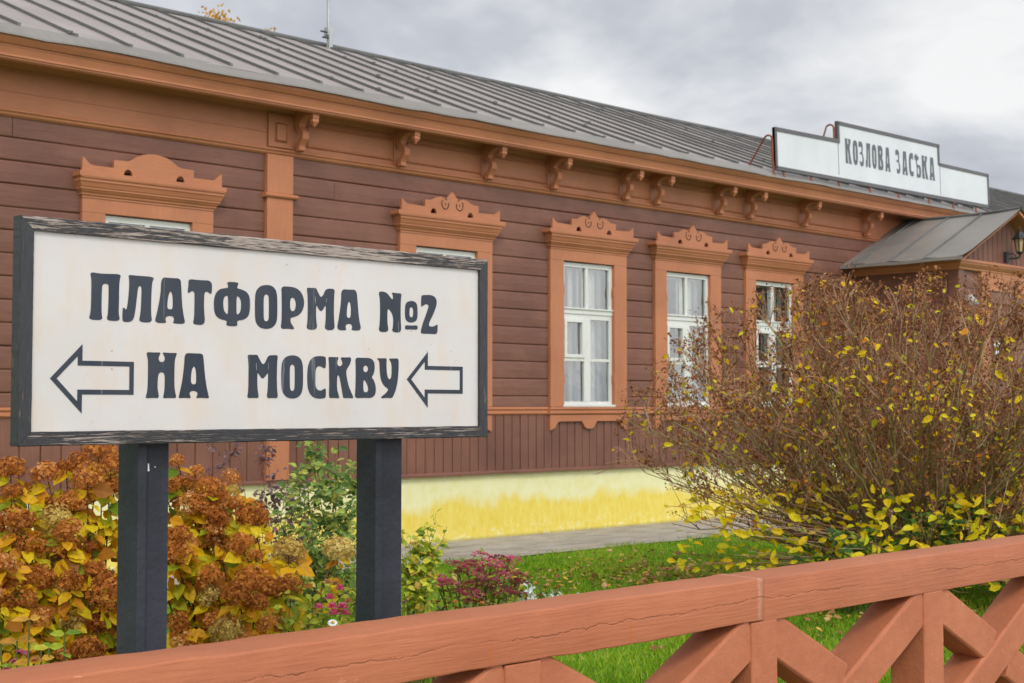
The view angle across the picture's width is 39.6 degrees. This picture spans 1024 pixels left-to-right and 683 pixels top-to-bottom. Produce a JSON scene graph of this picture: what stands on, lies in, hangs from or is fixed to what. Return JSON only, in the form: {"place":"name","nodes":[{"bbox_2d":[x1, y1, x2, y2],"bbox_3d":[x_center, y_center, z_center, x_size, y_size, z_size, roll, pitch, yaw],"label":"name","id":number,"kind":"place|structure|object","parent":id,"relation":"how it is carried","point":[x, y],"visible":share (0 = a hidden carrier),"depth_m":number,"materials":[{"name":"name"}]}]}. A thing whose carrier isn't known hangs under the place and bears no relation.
{"place":"outdoors","nodes":[
{"label":"outdoors","id":0,"kind":"place"},
{"bbox_2d":[1,523,1023,682],"bbox_3d":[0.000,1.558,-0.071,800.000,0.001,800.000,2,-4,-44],"label":"lawn","id":1,"kind":"structure","parent":0,"point":[585,654],"depth_m":12.58,"materials":[{"name":"plant"}]},
{"bbox_2d":[0,641,22,669],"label":"phlox","id":2,"kind":"object","parent":1,"relation":"on","point":[4,667],"visible":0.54,"depth_m":4.64,"materials":[{"name":"orange plant"}]},
{"bbox_2d":[0,614,54,667],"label":"phlox","id":3,"kind":"object","parent":1,"relation":"on","point":[29,640],"visible":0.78,"depth_m":4.63,"materials":[{"name":"orange plant"}]},
{"bbox_2d":[25,629,82,664],"bbox_3d":[-1.521,1.362,4.680,0.187,0.822,0.189,0,-3,0],"label":"phlox","id":4,"kind":"object","parent":1,"relation":"on","point":[48,645],"visible":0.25,"depth_m":4.69,"materials":[{"name":"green plant"}]},
{"bbox_2d":[198,2,275,31],"bbox_3d":[-6.107,-2.144,30.272,2.459,10.146,2.107,2,-4,-44],"label":"birch tree","id":5,"kind":"object","parent":1,"relation":"on","point":[215,16],"visible":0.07,"depth_m":30.32,"materials":[{"name":"orange plant"}]},
{"bbox_2d":[10,215,487,654],"bbox_3d":[-0.837,0.718,4.892,1.891,2.128,0.180,2,-4,-44],"label":"platform sign","id":6,"kind":"object","parent":1,"relation":"on","point":[143,347],"visible":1,"depth_m":4.72,"materials":[{"name":"white wood"},{"name":"black painted wood"},{"name":"navy paint"}]},
{"bbox_2d":[204,441,324,606],"bbox_3d":[-1.550,1.280,9.362,0.483,1.412,0.995,-2,-3,42],"label":"barberry","id":7,"kind":"object","parent":1,"relation":"on","point":[270,487],"visible":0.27,"depth_m":9.37,"materials":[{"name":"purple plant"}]},
{"bbox_2d":[401,596,423,615],"bbox_3d":[-0.603,1.741,8.709,0.174,0.431,0.281,-1,-3,11],"label":"aster","id":8,"kind":"object","parent":1,"relation":"on","point":[404,602],"visible":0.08,"depth_m":8.64,"materials":[{"name":"green plant"}]},
{"bbox_2d":[433,598,479,610],"bbox_3d":[-0.307,1.747,8.623,0.292,0.412,0.318,2,-4,-44],"label":"marigold","id":9,"kind":"object","parent":1,"relation":"on","point":[451,602],"visible":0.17,"depth_m":8.68,"materials":[{"name":"green plant"}]},
{"bbox_2d":[462,593,494,607],"bbox_3d":[-0.190,1.773,8.849,0.220,0.381,0.336,1,-3,-15],"label":"marigold","id":10,"kind":"object","parent":1,"relation":"on","point":[479,602],"visible":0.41,"depth_m":8.90,"materials":[{"name":"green plant"}]},
{"bbox_2d":[429,548,531,609],"bbox_3d":[-0.196,1.680,9.426,0.985,0.621,0.439,2,-4,-44],"label":"sedum","id":11,"kind":"object","parent":1,"relation":"on","point":[508,595],"visible":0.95,"depth_m":9.38,"materials":[{"name":"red plant"}]},
{"bbox_2d":[0,535,1023,682],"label":"timber railing","id":12,"kind":"object","parent":1,"relation":"on","point":[913,620],"visible":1,"depth_m":4.62,"materials":[{"name":"wood"}]},
{"bbox_2d":[0,0,1023,569],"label":"station building","id":13,"kind":"structure","parent":1,"relation":"on","point":[612,244],"depth_m":16.81,"materials":[{"name":"brown paint"}]},
{"bbox_2d":[73,154,226,232],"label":"window","id":14,"kind":"structure","parent":13,"relation":"in","point":[152,191],"depth_m":13.42,"materials":[{"name":"paint"}]},
{"bbox_2d":[320,0,333,48],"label":"antenna mast","id":15,"kind":"object","parent":13,"relation":"attached to","point":[328,31],"visible":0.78,"depth_m":20.11,"materials":[{"name":"metal"}]},
{"bbox_2d":[390,192,505,430],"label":"window","id":16,"kind":"structure","parent":13,"relation":"in","point":[450,227],"depth_m":16.06,"materials":[{"name":"paint"}]},
{"bbox_2d":[542,211,638,429],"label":"window","id":17,"kind":"structure","parent":13,"relation":"in","point":[591,244],"depth_m":17.73,"materials":[{"name":"paint"}]},
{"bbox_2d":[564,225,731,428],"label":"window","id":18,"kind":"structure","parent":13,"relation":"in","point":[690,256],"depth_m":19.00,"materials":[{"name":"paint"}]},
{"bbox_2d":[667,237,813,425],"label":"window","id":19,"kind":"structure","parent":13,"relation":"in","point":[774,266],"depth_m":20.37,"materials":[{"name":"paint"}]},
{"bbox_2d":[749,121,989,212],"bbox_3d":[5.656,-2.672,21.907,6.093,1.042,0.464,2,-5,-44],"label":"station name board","id":20,"kind":"object","parent":13,"relation":"on","point":[848,153],"visible":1,"depth_m":21.50,"materials":[{"name":"white metal"}]},
{"bbox_2d":[964,293,979,304],"bbox_3d":[6.644,-0.615,20.588,0.160,0.218,0.200,2,-4,-44],"label":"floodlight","id":21,"kind":"object","parent":13,"relation":"attached to","point":[972,299],"visible":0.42,"depth_m":20.56,"materials":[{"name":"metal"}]},
{"bbox_2d":[1004,225,1023,262],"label":"wall lantern","id":22,"kind":"object","parent":13,"relation":"attached to","point":[1018,238],"depth_m":21.42,"materials":[{"name":"black metal"}]},
{"bbox_2d":[513,580,561,601],"bbox_3d":[0.165,1.835,9.783,0.368,0.344,0.318,2,-4,-44],"label":"dusty miller","id":23,"kind":"object","parent":1,"relation":"on","point":[530,590],"visible":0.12,"depth_m":9.84,"materials":[{"name":"silver plant"}]},
{"bbox_2d":[535,580,563,598],"bbox_3d":[0.261,1.827,9.775,0.267,0.357,0.306,1,-3,-22],"label":"marigold","id":24,"kind":"object","parent":1,"relation":"on","point":[546,593],"visible":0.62,"depth_m":9.79,"materials":[{"name":"green plant"}]},
{"bbox_2d":[401,544,993,649],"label":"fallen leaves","id":25,"kind":"object","parent":1,"relation":"on","point":[643,582],"visible":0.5,"depth_m":12.85,"materials":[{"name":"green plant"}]},
{"bbox_2d":[593,262,1023,592],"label":"spirea bush","id":26,"kind":"object","parent":1,"relation":"on","point":[868,477],"visible":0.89,"depth_m":11.25,"materials":[{"name":"brown plant"}]},
{"bbox_2d":[791,526,919,614],"bbox_3d":[2.545,1.711,10.717,0.980,0.675,0.749,2,-4,-44],"label":"bramble","id":27,"kind":"object","parent":1,"relation":"on","point":[848,551],"visible":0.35,"depth_m":10.61,"materials":[{"name":"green plant"}]},
{"bbox_2d":[878,491,1002,590],"bbox_3d":[3.262,1.602,10.981,0.924,0.916,0.831,2,-4,-44],"label":"bramble","id":28,"kind":"object","parent":1,"relation":"on","point":[946,530],"visible":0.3,"depth_m":10.98,"materials":[{"name":"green plant"}]},
{"bbox_2d":[962,413,1023,584],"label":"bramble","id":29,"kind":"object","parent":1,"relation":"on","point":[995,475],"visible":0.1,"depth_m":11.61,"materials":[{"name":"yellow plant"}]},
{"bbox_2d":[979,579,1009,590],"bbox_3d":[3.828,1.825,10.582,0.641,0.435,0.736,-1,-3,14],"label":"bramble","id":30,"kind":"object","parent":1,"relation":"on","point":[986,586],"visible":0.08,"depth_m":10.88,"materials":[{"name":"yellow plant"}]},
{"bbox_2d":[968,495,1023,536],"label":"bramble","id":31,"kind":"object","parent":1,"relation":"on","point":[999,531],"visible":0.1,"depth_m":11.20,"materials":[{"name":"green plant"}]},
{"bbox_2d":[167,510,917,588],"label":"path","id":32,"kind":"structure","parent":0,"point":[531,544],"depth_m":16.34,"materials":[{"name":"concrete"}]},
{"bbox_2d":[130,0,1023,193],"label":"sky","id":33,"kind":"structure","parent":0,"point":[949,74],"materials":[{"name":"grey"}]},
{"label":"flower bed soil","id":34,"kind":"structure","parent":0,"visible":0},
{"bbox_2d":[0,445,194,668],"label":"hydrangea","id":35,"kind":"object","parent":34,"relation":"on","point":[64,580],"visible":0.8,"depth_m":6.25,"materials":[{"name":"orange plant"}]},
{"bbox_2d":[167,453,301,647],"bbox_3d":[-1.461,1.213,6.958,0.903,1.348,1.405,1,-3,-23],"label":"hydrangea","id":36,"kind":"object","parent":34,"relation":"on","point":[217,528],"visible":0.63,"depth_m":6.67,"materials":[{"name":"orange plant"}]},
{"bbox_2d":[208,535,355,642],"bbox_3d":[-1.046,1.384,6.481,0.426,0.947,1.274,-1,-3,18],"label":"hydrangea","id":37,"kind":"object","parent":34,"relation":"on","point":[250,603],"visible":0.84,"depth_m":6.38,"materials":[{"name":"brown plant"}]},
{"bbox_2d":[263,574,355,632],"bbox_3d":[-0.853,1.440,6.273,0.507,0.811,0.309,2,-4,-44],"label":"rose bush","id":38,"kind":"object","parent":34,"relation":"on","point":[308,617],"visible":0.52,"depth_m":6.25,"materials":[{"name":"green plant"}]},
{"bbox_2d":[328,619,337,625],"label":"daisy","id":39,"kind":"object","parent":34,"relation":"on","point":[331,622],"visible":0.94,"depth_m":6.01,"materials":[{"name":"white plant"}]},
{"bbox_2d":[266,440,407,628],"bbox_3d":[-1.130,1.228,8.436,0.955,1.432,0.777,2,-4,-44],"label":"rose bush","id":40,"kind":"object","parent":34,"relation":"on","point":[332,522],"visible":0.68,"depth_m":8.43,"materials":[{"name":"green plant"}]},
{"bbox_2d":[347,513,355,622],"bbox_3d":[-0.802,1.336,7.512,0.152,1.131,0.191,0,-3,-3],"label":"rose bush","id":41,"kind":"object","parent":34,"relation":"on","point":[352,538],"visible":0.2,"depth_m":7.50,"materials":[{"name":"green plant"}]},
{"bbox_2d":[401,508,449,682],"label":"rose bush","id":42,"kind":"object","parent":34,"relation":"on","point":[430,554],"visible":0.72,"depth_m":7.73,"materials":[{"name":"green plant"}]},
{"bbox_2d":[406,593,459,613],"bbox_3d":[-0.477,1.729,8.494,0.283,0.435,0.284,2,-4,-44],"label":"marigold","id":43,"kind":"object","parent":34,"relation":"on","point":[444,606],"visible":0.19,"depth_m":8.54,"materials":[{"name":"green plant"}]}
]}

